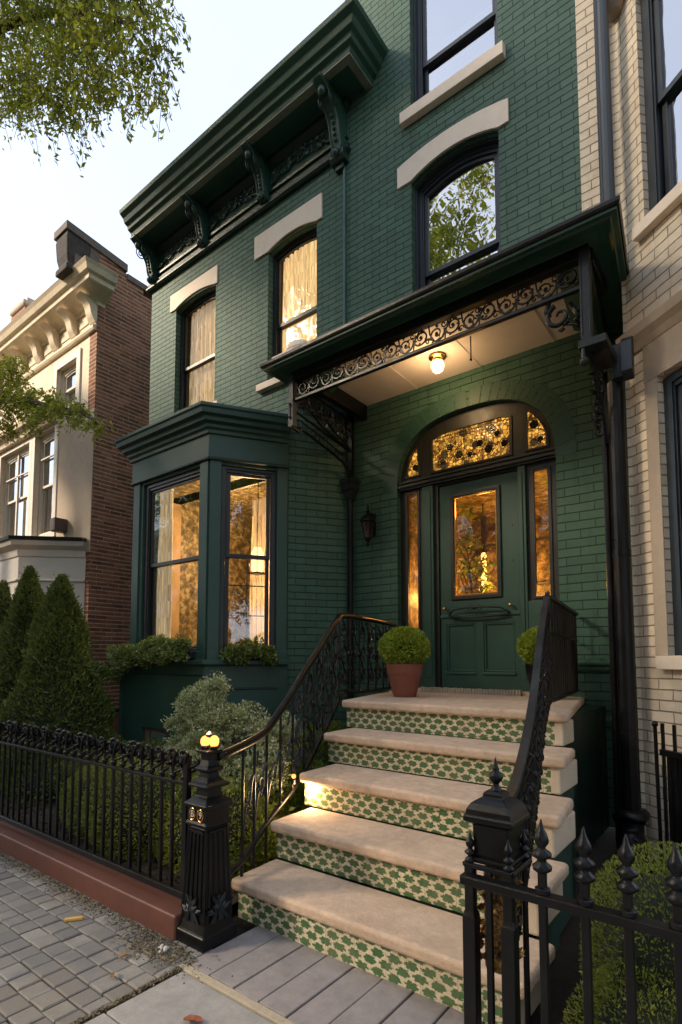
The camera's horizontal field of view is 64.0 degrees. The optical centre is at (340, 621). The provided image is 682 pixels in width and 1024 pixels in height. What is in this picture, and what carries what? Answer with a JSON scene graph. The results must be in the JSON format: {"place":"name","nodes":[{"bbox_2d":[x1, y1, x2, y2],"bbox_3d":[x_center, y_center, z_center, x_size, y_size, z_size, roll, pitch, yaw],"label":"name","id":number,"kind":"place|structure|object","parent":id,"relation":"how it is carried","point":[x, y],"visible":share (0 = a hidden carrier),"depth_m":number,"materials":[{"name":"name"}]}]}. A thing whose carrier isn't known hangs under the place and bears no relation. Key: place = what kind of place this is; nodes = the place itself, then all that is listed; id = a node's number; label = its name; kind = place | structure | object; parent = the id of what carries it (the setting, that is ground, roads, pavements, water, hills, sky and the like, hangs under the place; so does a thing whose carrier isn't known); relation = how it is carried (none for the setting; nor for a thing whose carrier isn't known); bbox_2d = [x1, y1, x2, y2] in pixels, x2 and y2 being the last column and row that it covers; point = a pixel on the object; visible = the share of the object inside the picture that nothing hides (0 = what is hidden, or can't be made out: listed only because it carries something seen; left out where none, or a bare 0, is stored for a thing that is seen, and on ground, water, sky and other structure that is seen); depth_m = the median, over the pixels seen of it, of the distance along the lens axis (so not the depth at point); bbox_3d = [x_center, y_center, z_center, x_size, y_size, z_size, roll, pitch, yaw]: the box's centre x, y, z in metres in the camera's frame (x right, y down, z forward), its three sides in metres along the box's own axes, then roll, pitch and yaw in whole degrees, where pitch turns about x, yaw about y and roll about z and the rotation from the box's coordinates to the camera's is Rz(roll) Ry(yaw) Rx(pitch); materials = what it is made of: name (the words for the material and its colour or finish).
{"place":"outdoors","nodes":[
{"label":"outdoors","id":0,"kind":"place"},
{"bbox_2d":[0,851,212,1023],"bbox_3d":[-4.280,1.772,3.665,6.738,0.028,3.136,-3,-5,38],"label":"pavement","id":1,"kind":"structure","parent":0,"point":[60,956],"depth_m":2.78,"materials":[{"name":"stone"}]},
{"bbox_2d":[64,916,82,921],"bbox_3d":[-1.540,1.715,3.148,0.096,0.016,0.026,1,-4,-17],"label":"wood offcut","id":2,"kind":"object","parent":1,"relation":"on","point":[75,918],"visible":1,"depth_m":3.14,"materials":[{"name":"yellow wood"}]},
{"bbox_2d":[0,0,190,177],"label":"street tree","id":3,"kind":"object","parent":1,"relation":"on","point":[69,17],"visible":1,"depth_m":5.34,"materials":[{"name":"green plant"}]},
{"bbox_2d":[0,851,232,1023],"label":"grit","id":4,"kind":"object","parent":1,"relation":"on","point":[116,1001],"visible":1,"depth_m":2.91,"materials":[{"name":"grey gravel"}]},
{"bbox_2d":[118,952,130,957],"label":"fallen leaf","id":5,"kind":"object","parent":1,"relation":"on","point":[123,954],"visible":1,"depth_m":2.76,"materials":[{"name":"brown plant"}]},
{"bbox_2d":[158,944,168,952],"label":"pebbles","id":6,"kind":"object","parent":1,"relation":"on","point":[163,947],"visible":1,"depth_m":2.82,"materials":[{"name":"white stone"}]},
{"bbox_2d":[176,731,236,952],"bbox_3d":[-0.728,1.162,2.994,0.236,1.105,0.236,-3,-5,38],"label":"newel post","id":7,"kind":"object","parent":1,"relation":"on","point":[207,923],"visible":1,"depth_m":2.93,"materials":[{"name":"black metal"}]},
{"bbox_2d":[0,788,300,903],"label":"soil","id":8,"kind":"structure","parent":0,"point":[165,872],"depth_m":4.62,"materials":[{"name":"brown soil"}]},
{"bbox_2d":[0,579,13,632],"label":"conical evergreen","id":9,"kind":"object","parent":8,"relation":"on","point":[5,594],"visible":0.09,"depth_m":8.27,"materials":[{"name":"green plant"}]},
{"bbox_2d":[0,565,44,718],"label":"conical evergreen","id":10,"kind":"object","parent":8,"relation":"on","point":[27,599],"visible":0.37,"depth_m":7.42,"materials":[{"name":"green plant"}]},
{"bbox_2d":[0,352,113,453],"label":"street tree","id":11,"kind":"object","parent":8,"relation":"on","point":[28,402],"visible":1,"depth_m":8.03,"materials":[{"name":"green plant"}]},
{"bbox_2d":[0,573,129,791],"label":"conical evergreen","id":12,"kind":"object","parent":8,"relation":"on","point":[58,684],"visible":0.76,"depth_m":6.42,"materials":[{"name":"green plant"}]},
{"bbox_2d":[0,220,151,737],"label":"stone house","id":13,"kind":"structure","parent":8,"relation":"on","point":[79,329],"depth_m":10.11,"materials":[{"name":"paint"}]},
{"bbox_2d":[3,448,28,536],"bbox_3d":[-6.931,-2.648,11.811,1.440,2.050,0.105,-3,-5,38],"label":"window","id":14,"kind":"structure","parent":13,"relation":"in","point":[11,464],"depth_m":12.03,"materials":[{"name":"white wood"}]},
{"bbox_2d":[9,297,34,320],"bbox_3d":[-8.578,-7.323,15.168,0.940,2.950,0.920,-3,-5,38],"label":"chimney","id":15,"kind":"object","parent":13,"relation":"on","point":[18,308],"visible":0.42,"depth_m":14.86,"materials":[{"name":"beige stone"}]},
{"bbox_2d":[37,431,54,535],"bbox_3d":[-5.816,-2.734,10.952,0.860,2.100,0.105,-3,-5,38],"label":"window","id":16,"kind":"structure","parent":13,"relation":"in","point":[45,490],"depth_m":11.10,"materials":[{"name":"white wood"}]},
{"bbox_2d":[61,364,75,404],"bbox_3d":[-5.176,-4.525,10.581,0.780,0.820,0.105,-3,-5,38],"label":"window","id":17,"kind":"structure","parent":13,"relation":"in","point":[69,376],"depth_m":10.70,"materials":[{"name":"white wood"}]},
{"bbox_2d":[4,737,167,806],"bbox_3d":[-2.806,1.732,5.916,2.079,0.889,1.198,0,-4,6],"label":"shrub","id":18,"kind":"object","parent":8,"relation":"on","point":[159,742],"visible":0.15,"depth_m":5.75,"materials":[{"name":"green plant"}]},
{"bbox_2d":[59,752,275,878],"bbox_3d":[-1.473,1.509,4.427,2.397,0.864,1.107,-3,-5,38],"label":"boxwood hedge","id":19,"kind":"object","parent":8,"relation":"on","point":[235,815],"visible":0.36,"depth_m":4.02,"materials":[{"name":"green plant"}]},
{"bbox_2d":[157,670,302,798],"bbox_3d":[-0.993,1.113,4.458,1.628,1.420,0.930,-3,-5,38],"label":"variegated shrub","id":20,"kind":"object","parent":8,"relation":"on","point":[209,695],"visible":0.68,"depth_m":4.49,"materials":[{"name":"green plant"}]},
{"bbox_2d":[230,720,346,879],"bbox_3d":[-0.351,1.439,4.743,0.971,1.028,2.435,-2,-5,29],"label":"leafy plant","id":21,"kind":"object","parent":8,"relation":"on","point":[297,797],"visible":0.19,"depth_m":4.29,"materials":[{"name":"green plant"}]},
{"bbox_2d":[114,0,640,826],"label":"terraced house","id":22,"kind":"structure","parent":8,"relation":"on","point":[446,132],"depth_m":6.38,"materials":[{"name":"green brick"}]},
{"bbox_2d":[97,633,195,683],"bbox_3d":[-2.442,0.472,6.687,1.791,0.630,0.411,-3,-5,38],"label":"window box plant","id":23,"kind":"object","parent":22,"relation":"on","point":[149,651],"depth_m":6.54,"materials":[{"name":"green plant"}]},
{"bbox_2d":[145,728,169,743],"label":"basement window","id":24,"kind":"structure","parent":22,"relation":"in","point":[147,730],"depth_m":6.82,"materials":[{"name":"black glass"}]},
{"bbox_2d":[156,488,173,637],"bbox_3d":[-2.318,-0.685,7.174,0.290,2.140,0.059,-3,-5,38],"label":"curtain","id":25,"kind":"object","parent":22,"relation":"hanging from","point":[164,595],"visible":0.87,"depth_m":7.16,"materials":[{"name":"beige fabric"}]},
{"bbox_2d":[142,468,199,650],"bbox_3d":[-2.078,-0.694,6.839,1.220,2.250,0.105,-3,-5,38],"label":"window","id":26,"kind":"structure","parent":22,"relation":"in","point":[149,584],"depth_m":7.13,"materials":[{"name":"paint"}]},
{"bbox_2d":[179,290,215,410],"bbox_3d":[-2.073,-3.949,8.156,0.940,1.790,0.105,-3,-5,38],"label":"window","id":27,"kind":"structure","parent":22,"relation":"in","point":[184,370],"depth_m":8.38,"materials":[{"name":"paint"}]},
{"bbox_2d":[189,300,215,405],"bbox_3d":[-2.008,-3.980,8.226,0.840,1.800,0.044,-3,-5,38],"label":"curtain","id":28,"kind":"object","parent":22,"relation":"hanging from","point":[201,386],"visible":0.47,"depth_m":8.30,"materials":[{"name":"beige fabric"}]},
{"bbox_2d":[219,466,275,655],"bbox_3d":[-1.120,-0.715,6.550,0.660,2.250,0.105,1,-4,-20],"label":"window","id":29,"kind":"structure","parent":22,"relation":"in","point":[227,471],"depth_m":6.55,"materials":[{"name":"paint"}]},
{"bbox_2d":[218,635,279,665],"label":"window box plant","id":30,"kind":"object","parent":22,"relation":"on","point":[245,651],"depth_m":6.22,"materials":[{"name":"green plant"}]},
{"bbox_2d":[248,479,265,575],"bbox_3d":[-1.078,-1.254,7.076,0.160,1.300,0.160,-3,-5,38],"label":"hanging lantern","id":31,"kind":"object","parent":22,"relation":"hanging from","point":[257,567],"visible":0.9,"depth_m":7.01,"materials":[{"name":"yellow glass"}]},
{"bbox_2d":[250,498,269,645],"bbox_3d":[-1.136,-0.585,8.025,0.550,2.500,0.079,-3,-5,38],"label":"curtain","id":32,"kind":"object","parent":22,"relation":"hanging from","point":[257,600],"visible":0.32,"depth_m":8.09,"materials":[{"name":"beige fabric"}]},
{"bbox_2d":[272,229,316,377],"bbox_3d":[-0.535,-3.989,6.965,0.830,1.820,0.105,-3,-5,38],"label":"window","id":33,"kind":"structure","parent":22,"relation":"in","point":[278,327],"depth_m":7.15,"materials":[{"name":"paint"}]},
{"bbox_2d":[282,240,316,351],"bbox_3d":[-0.474,-4.003,7.036,0.760,1.820,0.048,-3,-5,38],"label":"curtain","id":34,"kind":"object","parent":22,"relation":"hanging from","point":[300,283],"visible":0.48,"depth_m":7.09,"materials":[{"name":"beige fabric"}]},
{"bbox_2d":[343,166,346,324],"bbox_3d":[0.043,-4.094,6.321,0.030,2.460,0.035,-3,-5,38],"label":"drain pipe","id":35,"kind":"object","parent":22,"relation":"attached to","point":[344,258],"visible":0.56,"depth_m":6.32,"materials":[{"name":"metal"}]},
{"bbox_2d":[360,504,375,546],"bbox_3d":[0.331,-1.159,6.648,0.185,0.530,0.229,-1,-4,15],"label":"wall lantern","id":36,"kind":"object","parent":22,"relation":"attached to","point":[368,521],"depth_m":6.58,"materials":[{"name":"black metal"}]},
{"bbox_2d":[260,195,628,477],"bbox_3d":[0.991,-2.159,5.369,3.514,1.635,1.560,-3,-5,38],"label":"porch canopy","id":37,"kind":"object","parent":22,"relation":"attached to","point":[563,279],"visible":0.99,"depth_m":4.89,"materials":[{"name":"green paint"}]},
{"bbox_2d":[271,339,306,358],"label":"stone block","id":38,"kind":"structure","parent":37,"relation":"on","point":[295,343],"depth_m":5.71,"materials":[{"name":"beige stone"}]},
{"bbox_2d":[429,352,445,373],"bbox_3d":[1.018,-2.712,5.767,0.180,0.175,0.177,-3,-5,38],"label":"ceiling lamp","id":39,"kind":"object","parent":37,"relation":"attached to","point":[437,359],"visible":1,"depth_m":5.72,"materials":[{"name":"white glass"}]},
{"bbox_2d":[417,0,497,99],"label":"window","id":40,"kind":"structure","parent":22,"relation":"in","point":[423,64],"depth_m":5.98,"materials":[{"name":"black paint"}]},
{"bbox_2d":[419,143,500,288],"bbox_3d":[1.238,-3.986,5.626,0.960,1.625,0.105,-3,-5,38],"label":"window","id":41,"kind":"structure","parent":22,"relation":"in","point":[487,153],"depth_m":5.69,"materials":[{"name":"black paint"}]},
{"bbox_2d":[456,504,496,593],"bbox_3d":[1.321,-0.451,6.865,1.575,2.630,0.789,-3,-5,38],"label":"indoor plant","id":42,"kind":"object","parent":22,"relation":"on","point":[477,564],"visible":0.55,"depth_m":6.70,"materials":[{"name":"green plant"}]},
{"bbox_2d":[439,471,521,689],"bbox_3d":[1.483,-0.412,5.943,0.926,2.330,0.146,-3,-5,38],"label":"door","id":43,"kind":"structure","parent":22,"relation":"in","point":[480,632],"depth_m":5.89,"materials":[{"name":"green paint"}]},
{"bbox_2d":[480,503,486,585],"bbox_3d":[1.872,-1.001,7.176,0.090,1.110,0.086,-3,-5,38],"label":"hall lamp","id":44,"kind":"object","parent":22,"relation":"attached to","point":[483,551],"visible":0.7,"depth_m":7.15,"materials":[{"name":"yellow metal"}]},
{"bbox_2d":[231,691,608,1023],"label":"front steps","id":45,"kind":"structure","parent":8,"relation":"on","point":[364,870],"depth_m":3.28,"materials":[{"name":"beige stone"}]},
{"bbox_2d":[217,613,396,876],"bbox_3d":[-0.067,0.746,4.712,0.150,1.717,3.573,-2,-4,21],"label":"stair railing","id":46,"kind":"object","parent":45,"relation":"on","point":[262,733],"visible":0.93,"depth_m":4.21,"materials":[{"name":"black metal"}]},
{"bbox_2d":[291,768,295,784],"bbox_3d":[-0.340,1.100,3.927,0.032,0.140,0.032,-3,-5,38],"label":"step light","id":47,"kind":"object","parent":46,"relation":"attached to","point":[293,780],"visible":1,"depth_m":3.91,"materials":[{"name":"yellow glass"}]},
{"bbox_2d":[339,477,360,698],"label":"iron column","id":48,"kind":"structure","parent":45,"relation":"on","point":[350,488],"depth_m":6.79,"materials":[{"name":"black metal"}]},
{"bbox_2d":[377,626,430,697],"bbox_3d":[0.606,0.378,5.210,0.530,0.681,0.525,-3,-5,38],"label":"potted shrub","id":49,"kind":"object","parent":45,"relation":"on","point":[408,647],"visible":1,"depth_m":5.08,"materials":[{"name":"green plant"}]},
{"bbox_2d":[516,626,556,698],"bbox_3d":[1.807,0.364,4.883,0.468,0.663,0.461,-3,-5,38],"label":"potted shrub","id":50,"kind":"object","parent":45,"relation":"on","point":[525,644],"visible":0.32,"depth_m":4.84,"materials":[{"name":"green plant"}]},
{"bbox_2d":[506,591,579,939],"bbox_3d":[1.388,0.594,3.589,0.116,1.624,3.538,-2,-5,27],"label":"stair railing","id":51,"kind":"object","parent":45,"relation":"on","point":[524,786],"visible":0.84,"depth_m":3.18,"materials":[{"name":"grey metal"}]},
{"bbox_2d":[0,0,344,330],"label":"sky","id":52,"kind":"structure","parent":0,"point":[234,44],"materials":[{"name":"white"}]},
{"bbox_2d":[84,972,273,1023],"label":"path","id":53,"kind":"structure","parent":0,"point":[174,1000],"depth_m":2.36,"materials":[{"name":"grey concrete"}]},
{"bbox_2d":[183,1014,203,1020],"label":"fallen leaf","id":54,"kind":"object","parent":53,"relation":"on","point":[190,1017],"visible":1,"depth_m":2.27,"materials":[{"name":"orange plant"}]},
{"bbox_2d":[179,963,295,1023],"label":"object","id":55,"kind":"structure","parent":0,"point":[245,1001],"depth_m":2.43,"materials":[{"name":"beige stone"}]},
{"bbox_2d":[190,926,487,1023],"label":"path","id":56,"kind":"structure","parent":0,"point":[292,980],"depth_m":2.52,"materials":[{"name":"stone"}]},
{"bbox_2d":[462,757,531,1023],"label":"newel post","id":57,"kind":"object","parent":56,"relation":"on","point":[496,815],"visible":0.92,"depth_m":1.87,"materials":[{"name":"black metal"}]},
{"bbox_2d":[212,827,619,1023],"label":"ground","id":58,"kind":"structure","parent":0,"point":[564,968],"depth_m":3.09,"materials":[{"name":"soil"}]},
{"bbox_2d":[0,820,181,940],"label":"kerb wall","id":59,"kind":"structure","parent":58,"relation":"on","point":[150,907],"depth_m":3.47,"materials":[{"name":"red stone"}]},
{"bbox_2d":[0,720,199,898],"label":"iron fence","id":60,"kind":"object","parent":59,"relation":"on","point":[129,870],"visible":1,"depth_m":3.68,"materials":[{"name":"black metal"}]},
{"bbox_2d":[181,755,191,906],"bbox_3d":[-0.871,1.180,3.075,0.035,0.840,0.035,-3,-5,38],"label":"fence post","id":61,"kind":"object","parent":59,"relation":"on","point":[187,775],"visible":0.39,"depth_m":3.07,"materials":[{"name":"black metal"}]},
{"bbox_2d":[551,860,667,1023],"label":"soil","id":62,"kind":"structure","parent":0,"point":[557,1014],"depth_m":2.42,"materials":[{"name":"black soil"}]},
{"bbox_2d":[0,790,657,1022],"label":"leaf litter","id":63,"kind":"object","parent":62,"relation":"on","point":[145,863],"visible":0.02,"depth_m":4.55,"materials":[{"name":"brown plant"}]},
{"bbox_2d":[460,819,681,1023],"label":"iron fence","id":64,"kind":"object","parent":62,"relation":"on","point":[627,918],"visible":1,"depth_m":1.53,"materials":[{"name":"black metal"}]},
{"bbox_2d":[561,840,681,1023],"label":"hedge bush","id":65,"kind":"object","parent":62,"relation":"on","point":[655,980],"visible":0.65,"depth_m":2.01,"materials":[{"name":"green plant"}]},
{"bbox_2d":[575,0,681,865],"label":"cream house","id":66,"kind":"structure","parent":62,"relation":"on","point":[645,37],"depth_m":4.23,"materials":[{"name":"brick"}]},
{"bbox_2d":[593,0,654,878],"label":"downspout","id":67,"kind":"object","parent":66,"relation":"attached to","point":[630,817],"visible":0.71,"depth_m":4.22,"materials":[{"name":"black metal"}]},
{"bbox_2d":[640,0,681,211],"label":"window","id":68,"kind":"structure","parent":66,"relation":"in","point":[661,20],"depth_m":4.27,"materials":[{"name":"black paint"}]},
{"bbox_2d":[663,368,681,655],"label":"window","id":69,"kind":"structure","parent":66,"relation":"in","point":[672,385],"depth_m":4.03,"materials":[{"name":"black paint"}]},
{"bbox_2d":[651,721,681,872],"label":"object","id":70,"kind":"structure","parent":62,"relation":"on","point":[673,777],"depth_m":3.38,"materials":[{"name":"black metal"}]}
]}

